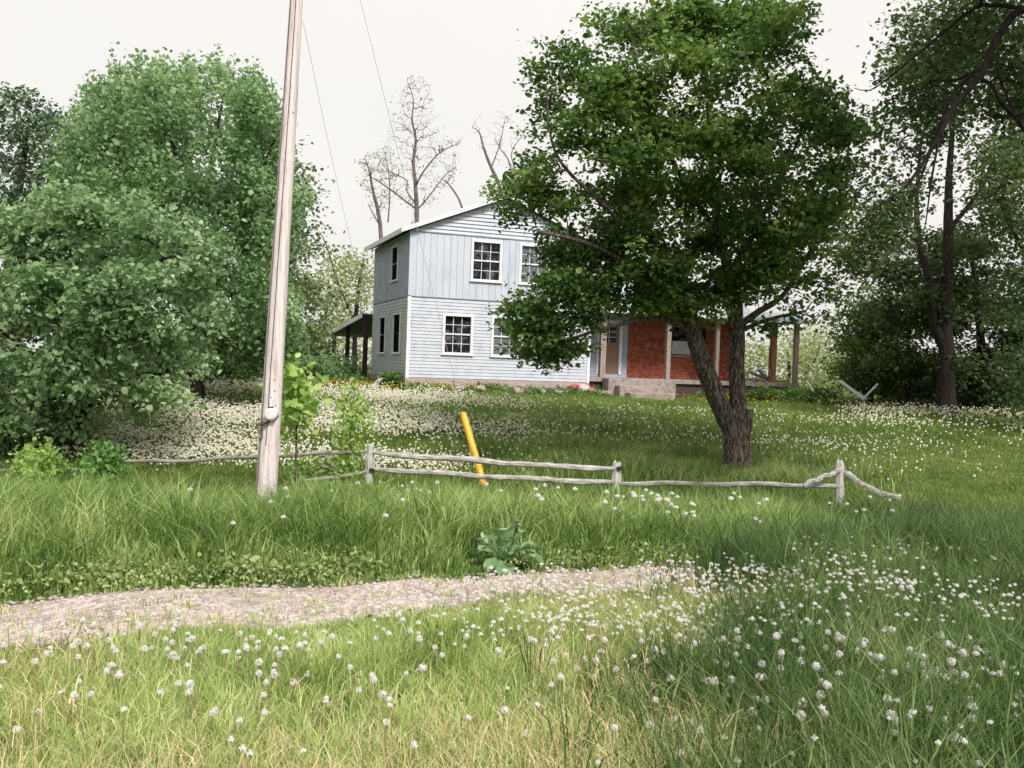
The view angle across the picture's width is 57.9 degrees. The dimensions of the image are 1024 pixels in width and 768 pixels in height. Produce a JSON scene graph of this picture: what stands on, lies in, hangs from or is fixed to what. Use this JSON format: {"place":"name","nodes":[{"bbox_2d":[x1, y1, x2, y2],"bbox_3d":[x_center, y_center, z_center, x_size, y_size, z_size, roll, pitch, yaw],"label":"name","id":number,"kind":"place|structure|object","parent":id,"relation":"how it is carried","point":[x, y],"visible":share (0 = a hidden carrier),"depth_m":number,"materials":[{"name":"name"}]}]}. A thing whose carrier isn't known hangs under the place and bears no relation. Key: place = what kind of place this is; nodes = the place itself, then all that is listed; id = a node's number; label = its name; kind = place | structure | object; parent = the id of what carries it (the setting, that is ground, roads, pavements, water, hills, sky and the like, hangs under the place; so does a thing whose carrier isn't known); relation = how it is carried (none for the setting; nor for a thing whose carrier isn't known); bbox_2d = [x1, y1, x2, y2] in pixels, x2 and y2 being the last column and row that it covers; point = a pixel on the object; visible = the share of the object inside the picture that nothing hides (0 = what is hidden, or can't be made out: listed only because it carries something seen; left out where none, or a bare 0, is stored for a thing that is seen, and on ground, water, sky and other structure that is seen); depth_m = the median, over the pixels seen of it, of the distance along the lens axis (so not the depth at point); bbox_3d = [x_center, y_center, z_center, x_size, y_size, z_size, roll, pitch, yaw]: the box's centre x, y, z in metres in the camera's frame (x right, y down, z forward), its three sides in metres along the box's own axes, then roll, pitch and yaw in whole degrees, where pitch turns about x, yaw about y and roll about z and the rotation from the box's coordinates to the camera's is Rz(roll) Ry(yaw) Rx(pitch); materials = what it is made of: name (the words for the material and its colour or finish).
{"place":"outdoors","nodes":[
{"label":"outdoors","id":0,"kind":"place"},
{"bbox_2d":[0,563,747,651],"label":"gravel track","id":1,"kind":"structure","parent":0,"point":[230,596],"depth_m":7.42,"materials":[{"name":"gravel"}]},
{"bbox_2d":[0,353,1023,767],"bbox_3d":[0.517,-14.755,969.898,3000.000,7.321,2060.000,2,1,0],"label":"ground","id":2,"kind":"structure","parent":0,"point":[908,469],"depth_m":21.31,"materials":[{"name":"plant"}]},
{"bbox_2d":[2,433,73,485],"bbox_3d":[-8.356,1.488,16.487,1.604,1.190,1.238,3,2,43],"label":"bush","id":3,"kind":"object","parent":2,"relation":"on","point":[42,458],"visible":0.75,"depth_m":16.25,"materials":[{"name":"green plant"}]},
{"bbox_2d":[0,81,84,352],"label":"dark edge tree","id":4,"kind":"object","parent":2,"relation":"on","point":[15,191],"visible":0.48,"depth_m":26.01,"materials":[{"name":"green plant"}]},
{"bbox_2d":[0,355,103,402],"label":"background bush","id":5,"kind":"object","parent":2,"relation":"on","point":[8,376],"visible":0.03,"depth_m":23.37,"materials":[{"name":"green plant"}]},
{"bbox_2d":[69,643,76,688],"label":"dandelion","id":6,"kind":"object","parent":2,"relation":"on","point":[73,645],"visible":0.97,"depth_m":5.28,"materials":[{"name":"plant"}]},
{"bbox_2d":[70,691,81,739],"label":"dandelion","id":7,"kind":"object","parent":2,"relation":"on","point":[74,694],"visible":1,"depth_m":4.56,"materials":[{"name":"plant"}]},
{"bbox_2d":[73,638,82,654],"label":"dandelion","id":8,"kind":"object","parent":2,"relation":"on","point":[77,642],"visible":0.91,"depth_m":5.55,"materials":[{"name":"plant"}]},
{"bbox_2d":[82,642,90,658],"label":"dandelion","id":9,"kind":"object","parent":2,"relation":"on","point":[86,645],"visible":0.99,"depth_m":5.51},
{"bbox_2d":[81,690,94,726],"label":"dandelion","id":10,"kind":"object","parent":2,"relation":"on","point":[91,693],"visible":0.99,"depth_m":4.77,"materials":[{"name":"plant"}]},
{"bbox_2d":[66,435,137,486],"bbox_3d":[-7.298,1.546,16.514,1.236,1.210,1.517,1,1,-28],"label":"bush","id":11,"kind":"object","parent":2,"relation":"on","point":[97,460],"visible":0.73,"depth_m":16.26,"materials":[{"name":"green plant"}]},
{"bbox_2d":[0,174,237,467],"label":"broadleaf tree","id":12,"kind":"object","parent":2,"relation":"on","point":[101,325],"visible":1,"depth_m":17.33,"materials":[{"name":"green plant"}]},
{"bbox_2d":[114,670,123,709],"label":"dandelion","id":13,"kind":"object","parent":2,"relation":"on","point":[119,674],"visible":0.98,"depth_m":4.95,"materials":[{"name":"plant"}]},
{"bbox_2d":[119,706,127,757],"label":"dandelion","id":14,"kind":"object","parent":2,"relation":"on","point":[124,708],"visible":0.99,"depth_m":4.37,"materials":[{"name":"plant"}]},
{"bbox_2d":[157,689,163,731],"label":"dandelion","id":15,"kind":"object","parent":2,"relation":"on","point":[160,692],"visible":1,"depth_m":4.70,"materials":[{"name":"plant"}]},
{"bbox_2d":[107,344,230,382],"bbox_3d":[-11.429,-0.666,31.143,4.772,2.408,4.988,2,1,0],"label":"background bush","id":16,"kind":"object","parent":2,"relation":"on","point":[161,363],"visible":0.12,"depth_m":29.69,"materials":[{"name":"green plant"}]},
{"bbox_2d":[162,650,176,682],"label":"dandelion","id":17,"kind":"object","parent":2,"relation":"on","point":[170,653],"visible":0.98,"depth_m":5.34,"materials":[{"name":"plant"}]},
{"bbox_2d":[26,41,325,406],"bbox_3d":[-9.214,-4.324,24.929,8.472,9.976,7.088,2,1,0],"label":"tall tree","id":18,"kind":"object","parent":2,"relation":"on","point":[145,121],"visible":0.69,"depth_m":23.25,"materials":[{"name":"green plant"}]},
{"bbox_2d":[185,687,192,734],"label":"dandelion","id":19,"kind":"object","parent":2,"relation":"on","point":[191,690],"visible":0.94,"depth_m":4.63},
{"bbox_2d":[186,680,193,731],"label":"dandelion","id":20,"kind":"object","parent":2,"relation":"on","point":[189,684],"visible":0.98,"depth_m":4.75,"materials":[{"name":"plant"}]},
{"bbox_2d":[185,689,197,738],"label":"dandelion","id":21,"kind":"object","parent":2,"relation":"on","point":[188,693],"visible":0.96,"depth_m":4.60,"materials":[{"name":"plant"}]},
{"bbox_2d":[0,547,387,595],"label":"low clover-like weeds","id":22,"kind":"object","parent":2,"relation":"on","point":[254,558],"visible":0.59,"depth_m":8.18,"materials":[{"name":"plant"}]},
{"bbox_2d":[199,709,215,742],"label":"dandelion","id":23,"kind":"object","parent":2,"relation":"on","point":[212,712],"visible":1,"depth_m":4.53,"materials":[{"name":"plant"}]},
{"bbox_2d":[236,717,242,746],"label":"dandelion","id":24,"kind":"object","parent":2,"relation":"on","point":[238,719],"visible":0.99,"depth_m":4.53,"materials":[{"name":"plant"}]},
{"bbox_2d":[250,670,261,712],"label":"dandelion","id":25,"kind":"object","parent":2,"relation":"on","point":[258,673],"visible":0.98,"depth_m":5.13,"materials":[{"name":"plant"}]},
{"bbox_2d":[254,658,266,685],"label":"dandelion","id":26,"kind":"object","parent":2,"relation":"on","point":[260,661],"visible":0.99,"depth_m":5.34,"materials":[{"name":"plant"}]},
{"bbox_2d":[261,709,269,754],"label":"dandelion","id":27,"kind":"object","parent":2,"relation":"on","point":[264,712],"visible":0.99,"depth_m":4.49,"materials":[{"name":"plant"}]},
{"bbox_2d":[263,671,277,708],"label":"dandelion","id":28,"kind":"object","parent":2,"relation":"on","point":[274,675],"visible":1,"depth_m":5.02,"materials":[{"name":"plant"}]},
{"bbox_2d":[252,0,302,501],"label":"utility pole","id":29,"kind":"object","parent":2,"relation":"on","point":[269,440],"visible":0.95,"depth_m":12.62,"materials":[{"name":"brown wood"}]},
{"bbox_2d":[303,23,370,310],"bbox_3d":[-4.222,-3.943,24.588,0.005,2.719,23.559,2,1,-6],"label":"service wire","id":30,"kind":"object","parent":29,"relation":"attached to","point":[328,142],"visible":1,"depth_m":16.51,"materials":[{"name":"metal"}]},
{"bbox_2d":[360,0,487,488],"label":"guy wire","id":31,"kind":"object","parent":29,"relation":"attached to","point":[469,437],"visible":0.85,"depth_m":17.63,"materials":[{"name":"metal"}]},
{"bbox_2d":[258,353,332,486],"bbox_3d":[-3.743,0.783,15.583,1.185,2.624,1.450,1,1,-36],"label":"sapling","id":32,"kind":"object","parent":2,"relation":"on","point":[297,405],"visible":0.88,"depth_m":15.38,"materials":[{"name":"green plant"}]},
{"bbox_2d":[236,103,360,352],"bbox_3d":[-8.107,-5.192,33.853,5.230,10.370,4.780,3,1,31],"label":"layered tree","id":33,"kind":"object","parent":2,"relation":"on","point":[316,302],"visible":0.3,"depth_m":33.51,"materials":[{"name":"green plant"}]},
{"bbox_2d":[296,641,303,679],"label":"dandelion","id":34,"kind":"object","parent":2,"relation":"on","point":[299,645],"visible":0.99,"depth_m":5.51,"materials":[{"name":"plant"}]},
{"bbox_2d":[279,448,345,479],"bbox_3d":[-3.731,1.643,17.415,1.408,0.918,1.299,2,1,0],"label":"bush","id":35,"kind":"object","parent":2,"relation":"on","point":[300,462],"visible":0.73,"depth_m":17.36,"materials":[{"name":"green plant"}]},
{"bbox_2d":[286,276,345,364],"bbox_3d":[-8.958,-2.381,40.018,3.778,5.103,4.483,2,1,0],"label":"background bush","id":36,"kind":"object","parent":2,"relation":"on","point":[317,340],"visible":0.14,"depth_m":39.45,"materials":[{"name":"green plant"}]},
{"bbox_2d":[291,350,370,378],"bbox_3d":[-6.636,-0.267,37.120,5.314,2.179,4.005,2,1,0],"label":"background bush","id":37,"kind":"object","parent":2,"relation":"on","point":[333,367],"visible":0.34,"depth_m":36.62,"materials":[{"name":"green plant"}]},
{"bbox_2d":[292,311,371,374],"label":"distant bush","id":38,"kind":"object","parent":2,"relation":"on","point":[359,355],"visible":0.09,"depth_m":69.06,"materials":[{"name":"green plant"}]},
{"bbox_2d":[307,231,374,374],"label":"airy tree","id":39,"kind":"object","parent":2,"relation":"on","point":[350,264],"visible":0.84,"depth_m":45.37,"materials":[{"name":"green plant"}]},
{"bbox_2d":[327,377,379,485],"bbox_3d":[-3.009,0.974,17.348,0.955,2.226,1.518,2,1,-20],"label":"sapling","id":40,"kind":"object","parent":2,"relation":"on","point":[347,461],"visible":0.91,"depth_m":17.19,"materials":[{"name":"green plant"}]},
{"bbox_2d":[341,374,377,383],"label":"weed clump","id":41,"kind":"object","parent":2,"relation":"on","point":[363,379],"visible":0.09,"depth_m":33.65,"materials":[{"name":"green plant"}]},
{"bbox_2d":[0,535,727,599],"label":"roadside weeds","id":42,"kind":"object","parent":2,"relation":"on","point":[285,576],"visible":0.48,"depth_m":8.24,"materials":[{"name":"plant"}]},
{"bbox_2d":[370,676,376,711],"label":"dandelion","id":43,"kind":"object","parent":2,"relation":"on","point":[374,679],"visible":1,"depth_m":5.25,"materials":[{"name":"plant"}]},
{"bbox_2d":[354,146,398,238],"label":"bare tree","id":44,"kind":"object","parent":2,"relation":"on","point":[379,220],"visible":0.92,"depth_m":49.76,"materials":[{"name":"brown plant"}]},
{"bbox_2d":[380,691,386,737],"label":"dandelion","id":45,"kind":"object","parent":2,"relation":"on","point":[383,693],"visible":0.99,"depth_m":4.83,"materials":[{"name":"plant"}]},
{"bbox_2d":[382,719,389,756],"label":"dandelion","id":46,"kind":"object","parent":2,"relation":"on","point":[385,722],"visible":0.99,"depth_m":4.48,"materials":[{"name":"plant"}]},
{"bbox_2d":[375,371,404,389],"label":"corner shrub","id":47,"kind":"object","parent":2,"relation":"on","point":[390,377],"visible":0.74,"depth_m":31.02,"materials":[{"name":"green plant"}]},
{"bbox_2d":[0,564,817,761],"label":"curled dry stalks","id":48,"kind":"object","parent":2,"relation":"on","point":[150,625],"visible":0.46,"depth_m":5.58,"materials":[{"name":"plant"}]},
{"bbox_2d":[366,75,462,222],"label":"bare tree","id":49,"kind":"object","parent":2,"relation":"on","point":[415,201],"visible":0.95,"depth_m":51.72,"materials":[{"name":"brown plant"}]},
{"bbox_2d":[414,636,422,678],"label":"dandelion","id":50,"kind":"object","parent":2,"relation":"on","point":[418,638],"visible":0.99,"depth_m":5.84,"materials":[{"name":"plant"}]},
{"bbox_2d":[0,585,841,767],"bbox_3d":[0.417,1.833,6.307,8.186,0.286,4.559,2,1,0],"label":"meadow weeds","id":51,"kind":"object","parent":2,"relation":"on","point":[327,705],"visible":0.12,"depth_m":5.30,"materials":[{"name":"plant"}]},
{"bbox_2d":[419,663,434,716],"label":"dandelion","id":52,"kind":"object","parent":2,"relation":"on","point":[422,668],"visible":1,"depth_m":5.33,"materials":[{"name":"plant"}]},
{"bbox_2d":[0,443,900,505],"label":"split rail fence","id":53,"kind":"object","parent":2,"relation":"on","point":[838,472],"visible":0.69,"depth_m":16.94,"materials":[{"name":"grey wood"}]},
{"bbox_2d":[440,164,462,207],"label":"bare tree","id":54,"kind":"object","parent":2,"relation":"on","point":[455,193],"visible":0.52,"depth_m":49.77,"materials":[{"name":"brown plant"}]},
{"bbox_2d":[0,460,903,604],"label":"bank grass","id":55,"kind":"structure","parent":2,"relation":"on","point":[50,525],"depth_m":9.45,"materials":[{"name":"plant"}]},
{"bbox_2d":[0,561,920,767],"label":"meadow grass","id":56,"kind":"structure","parent":2,"relation":"on","point":[380,668],"depth_m":5.33,"materials":[{"name":"plant"}]},
{"bbox_2d":[463,633,469,674],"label":"dandelion","id":57,"kind":"object","parent":2,"relation":"on","point":[467,636],"visible":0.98,"depth_m":5.95,"materials":[{"name":"plant"}]},
{"bbox_2d":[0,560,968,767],"bbox_3d":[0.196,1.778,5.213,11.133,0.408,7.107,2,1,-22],"label":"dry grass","id":58,"kind":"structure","parent":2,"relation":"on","point":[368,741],"depth_m":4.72,"materials":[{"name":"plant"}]},
{"bbox_2d":[472,111,522,194],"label":"bare tree","id":59,"kind":"object","parent":2,"relation":"on","point":[489,162],"visible":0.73,"depth_m":49.73,"materials":[{"name":"brown plant"}]},
{"bbox_2d":[495,647,501,686],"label":"dandelion","id":60,"kind":"object","parent":2,"relation":"on","point":[498,650],"visible":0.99,"depth_m":5.70,"materials":[{"name":"plant"}]},
{"bbox_2d":[499,706,508,746],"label":"dandelion","id":61,"kind":"object","parent":2,"relation":"on","point":[504,710],"visible":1,"depth_m":4.83,"materials":[{"name":"plant"}]},
{"bbox_2d":[467,520,544,575],"bbox_3d":[-0.045,1.623,9.207,0.674,0.552,0.812,2,1,-15],"label":"burdock","id":62,"kind":"object","parent":2,"relation":"on","point":[505,539],"visible":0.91,"depth_m":9.16,"materials":[{"name":"green plant"}]},
{"bbox_2d":[0,374,1023,479],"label":"lawn seedheads","id":63,"kind":"object","parent":2,"relation":"on","point":[383,394],"visible":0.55,"depth_m":22.11,"materials":[{"name":"plant"}]},
{"bbox_2d":[0,532,1023,767],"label":"dandelion seedheads","id":64,"kind":"object","parent":2,"relation":"on","point":[592,624],"visible":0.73,"depth_m":7.00,"materials":[{"name":"plant"}]},
{"bbox_2d":[187,480,900,524],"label":"bank dandelions","id":65,"kind":"object","parent":2,"relation":"on","point":[634,495],"visible":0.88,"depth_m":10.29,"materials":[{"name":"plant"}]},
{"bbox_2d":[105,379,1021,478],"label":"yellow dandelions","id":66,"kind":"object","parent":2,"relation":"on","point":[478,430],"visible":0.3,"depth_m":23.04,"materials":[{"name":"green plant"}]},
{"bbox_2d":[328,197,810,399],"bbox_3d":[1.641,-2.790,39.734,16.425,7.722,15.740,2,1,-20],"label":"farmhouse","id":67,"kind":"object","parent":2,"relation":"on","point":[474,259],"visible":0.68,"depth_m":32.20,"materials":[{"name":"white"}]},
{"bbox_2d":[377,316,385,353],"bbox_3d":[-4.816,-1.824,34.615,0.200,1.418,1.110,2,1,-20],"label":"window","id":68,"kind":"structure","parent":67,"relation":"in","point":[382,319],"depth_m":34.70,"materials":[{"name":"white glass"}]},
{"bbox_2d":[389,244,398,282],"bbox_3d":[-4.137,-4.275,32.967,0.200,1.288,1.080,2,1,-20],"label":"window","id":69,"kind":"structure","parent":67,"relation":"in","point":[395,249],"depth_m":33.07,"materials":[{"name":"white glass"}]},
{"bbox_2d":[390,312,400,353],"bbox_3d":[-4.014,-1.764,32.444,0.200,1.438,1.180,2,1,-20],"label":"window","id":70,"kind":"structure","parent":67,"relation":"in","point":[396,321],"depth_m":32.54,"materials":[{"name":"white glass"}]},
{"bbox_2d":[441,313,473,355],"bbox_3d":[-1.859,-1.684,31.600,1.145,1.413,0.200,2,1,-20],"label":"window","id":71,"kind":"structure","parent":67,"relation":"in","point":[457,328],"depth_m":31.63,"materials":[{"name":"white glass"}]},
{"bbox_2d":[470,239,502,282],"bbox_3d":[-0.888,-4.220,31.875,1.183,1.448,0.200,2,1,-20],"label":"window","id":72,"kind":"structure","parent":67,"relation":"in","point":[486,255],"depth_m":31.90,"materials":[{"name":"white glass"}]},
{"bbox_2d":[490,316,521,357],"bbox_3d":[-0.222,-1.631,32.205,1.150,1.428,0.200,2,1,-20],"label":"window","id":73,"kind":"structure","parent":67,"relation":"in","point":[495,338],"depth_m":32.14,"materials":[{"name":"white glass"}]},
{"bbox_2d":[518,243,549,284],"bbox_3d":[0.768,-4.174,32.488,1.190,1.448,0.200,2,1,-20],"label":"window","id":74,"kind":"structure","parent":67,"relation":"in","point":[525,248],"depth_m":32.43,"materials":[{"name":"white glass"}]},
{"bbox_2d":[605,323,618,374],"bbox_3d":[3.690,-1.346,35.406,0.820,1.950,0.062,2,1,-20],"label":"door","id":75,"kind":"structure","parent":67,"relation":"in","point":[612,342],"depth_m":35.45,"materials":[{"name":"beige wood"}]},
{"bbox_2d":[671,327,704,357],"bbox_3d":[6.984,-1.635,36.597,1.670,1.190,0.190,2,1,-20],"label":"boarded window","id":76,"kind":"structure","parent":67,"relation":"in","point":[680,348],"depth_m":36.49,"materials":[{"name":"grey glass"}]},
{"bbox_3d":[9.589,-0.164,36.440,1.400,0.070,0.200,3,1,-20],"label":"loose plank","id":77,"kind":"object","parent":67,"relation":"on","visible":0},
{"bbox_2d":[756,368,767,378],"bbox_3d":[9.837,-0.414,36.363,0.200,0.070,0.800,3,-27,41],"label":"loose plank","id":78,"kind":"object","parent":77,"relation":"on","point":[761,371],"visible":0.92,"depth_m":36.26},
{"bbox_2d":[747,371,767,379],"bbox_3d":[9.659,-0.341,36.407,1.000,0.070,0.200,20,-8,-31],"label":"loose plank","id":79,"kind":"object","parent":78,"relation":"on","point":[756,374],"visible":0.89,"depth_m":36.32,"materials":[{"name":"grey wood"}]},
{"bbox_2d":[567,384,594,392],"bbox_3d":[2.442,0.159,32.848,1.046,0.348,0.398,2,1,0],"label":"cloth heap","id":80,"kind":"object","parent":2,"relation":"on","point":[582,386],"visible":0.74,"depth_m":32.72,"materials":[{"name":"fabric"}]},
{"bbox_2d":[398,380,789,397],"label":"foundation weeds","id":81,"kind":"object","parent":2,"relation":"on","point":[499,387],"visible":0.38,"depth_m":31.62,"materials":[{"name":"green plant"}]},
{"bbox_2d":[309,379,888,404],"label":"house yellow flowers","id":82,"kind":"object","parent":2,"relation":"on","point":[495,387],"visible":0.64,"depth_m":30.41,"materials":[{"name":"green plant"}]},
{"bbox_2d":[259,402,971,505],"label":"lawn clump grass","id":83,"kind":"structure","parent":2,"relation":"on","point":[692,466],"depth_m":19.61,"materials":[{"name":"plant"}]},
{"bbox_2d":[478,0,892,471],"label":"dark tree","id":84,"kind":"object","parent":2,"relation":"on","point":[663,288],"visible":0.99,"depth_m":17.66,"materials":[{"name":"green plant"}]},
{"bbox_2d":[746,383,784,402],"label":"weed clump","id":85,"kind":"object","parent":2,"relation":"on","point":[760,392],"visible":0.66,"depth_m":33.15,"materials":[{"name":"green plant"}]},
{"bbox_2d":[775,385,813,403],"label":"weed clump","id":86,"kind":"object","parent":2,"relation":"on","point":[791,394],"visible":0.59,"depth_m":32.74,"materials":[{"name":"green plant"}]},
{"bbox_2d":[745,328,849,393],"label":"distant bush","id":87,"kind":"object","parent":2,"relation":"on","point":[763,357],"visible":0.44,"depth_m":61.19,"materials":[{"name":"green plant"}]},
{"bbox_2d":[796,710,806,749],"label":"dandelion","id":88,"kind":"object","parent":2,"relation":"on","point":[799,713],"visible":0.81,"depth_m":4.54,"materials":[{"name":"plant"}]},
{"bbox_2d":[778,318,853,392],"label":"distant bush","id":89,"kind":"object","parent":2,"relation":"on","point":[816,338],"visible":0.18,"depth_m":73.69,"materials":[{"name":"green plant"}]},
{"bbox_2d":[798,384,851,405],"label":"weed clump","id":90,"kind":"object","parent":2,"relation":"on","point":[823,394],"visible":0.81,"depth_m":32.14,"materials":[{"name":"green plant"}]},
{"bbox_2d":[822,680,839,725],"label":"dandelion","id":91,"kind":"object","parent":2,"relation":"on","point":[827,686],"visible":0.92,"depth_m":4.73,"materials":[{"name":"plant"}]},
{"bbox_2d":[836,380,866,398],"bbox_3d":[11.004,0.183,30.002,0.220,0.030,1.248,1,28,-26],"label":"grey plank","id":92,"kind":"object","parent":2,"relation":"on","point":[852,390],"visible":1,"depth_m":30.00,"materials":[{"name":"wood"}]},
{"bbox_2d":[815,289,922,403],"bbox_3d":[13.060,-1.332,34.025,3.998,4.461,4.536,2,1,0],"label":"side bush","id":93,"kind":"object","parent":2,"relation":"on","point":[849,340],"visible":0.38,"depth_m":33.27,"materials":[{"name":"green plant"}]},
{"bbox_2d":[874,349,960,403],"bbox_3d":[16.163,-0.019,36.913,3.910,2.778,4.357,2,1,0],"label":"background bush","id":94,"kind":"object","parent":2,"relation":"on","point":[918,391],"visible":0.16,"depth_m":35.96,"materials":[{"name":"green plant"}]},
{"bbox_2d":[818,0,1023,320],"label":"overhanging tree","id":95,"kind":"object","parent":2,"relation":"on","point":[881,224],"visible":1,"depth_m":14.46,"materials":[{"name":"green plant"}]},
{"bbox_2d":[841,215,1023,413],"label":"evergreen mass","id":96,"kind":"object","parent":2,"relation":"on","point":[909,367],"visible":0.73,"depth_m":31.07,"materials":[{"name":"green plant"}]},
{"bbox_2d":[855,0,1023,414],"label":"shady tree","id":97,"kind":"object","parent":2,"relation":"on","point":[942,334],"visible":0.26,"depth_m":29.73,"materials":[{"name":"green plant"}]},
{"bbox_2d":[941,657,955,692],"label":"dandelion","id":98,"kind":"object","parent":2,"relation":"on","point":[953,661],"visible":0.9,"depth_m":5.17,"materials":[{"name":"plant"}]},
{"bbox_2d":[933,120,1023,431],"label":"edge tree","id":99,"kind":"object","parent":2,"relation":"on","point":[1009,172],"visible":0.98,"depth_m":25.55,"materials":[{"name":"green plant"}]},
{"bbox_2d":[956,365,1023,400],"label":"background bush","id":100,"kind":"object","parent":2,"relation":"on","point":[974,391],"visible":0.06,"depth_m":34.86,"materials":[{"name":"green plant"}]},
{"bbox_2d":[0,0,1023,380],"label":"sky","id":101,"kind":"structure","parent":0,"point":[467,51],"materials":[{"name":"white"}]},
{"bbox_2d":[422,475,1023,767],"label":"shady grass","id":102,"kind":"structure","parent":0,"point":[979,538],"depth_m":5.65,"materials":[{"name":"plant"}]},
{"bbox_2d":[812,661,820,689],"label":"dandelion","id":103,"kind":"object","parent":102,"relation":"on","point":[816,666],"visible":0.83,"depth_m":5.09,"materials":[{"name":"plant"}]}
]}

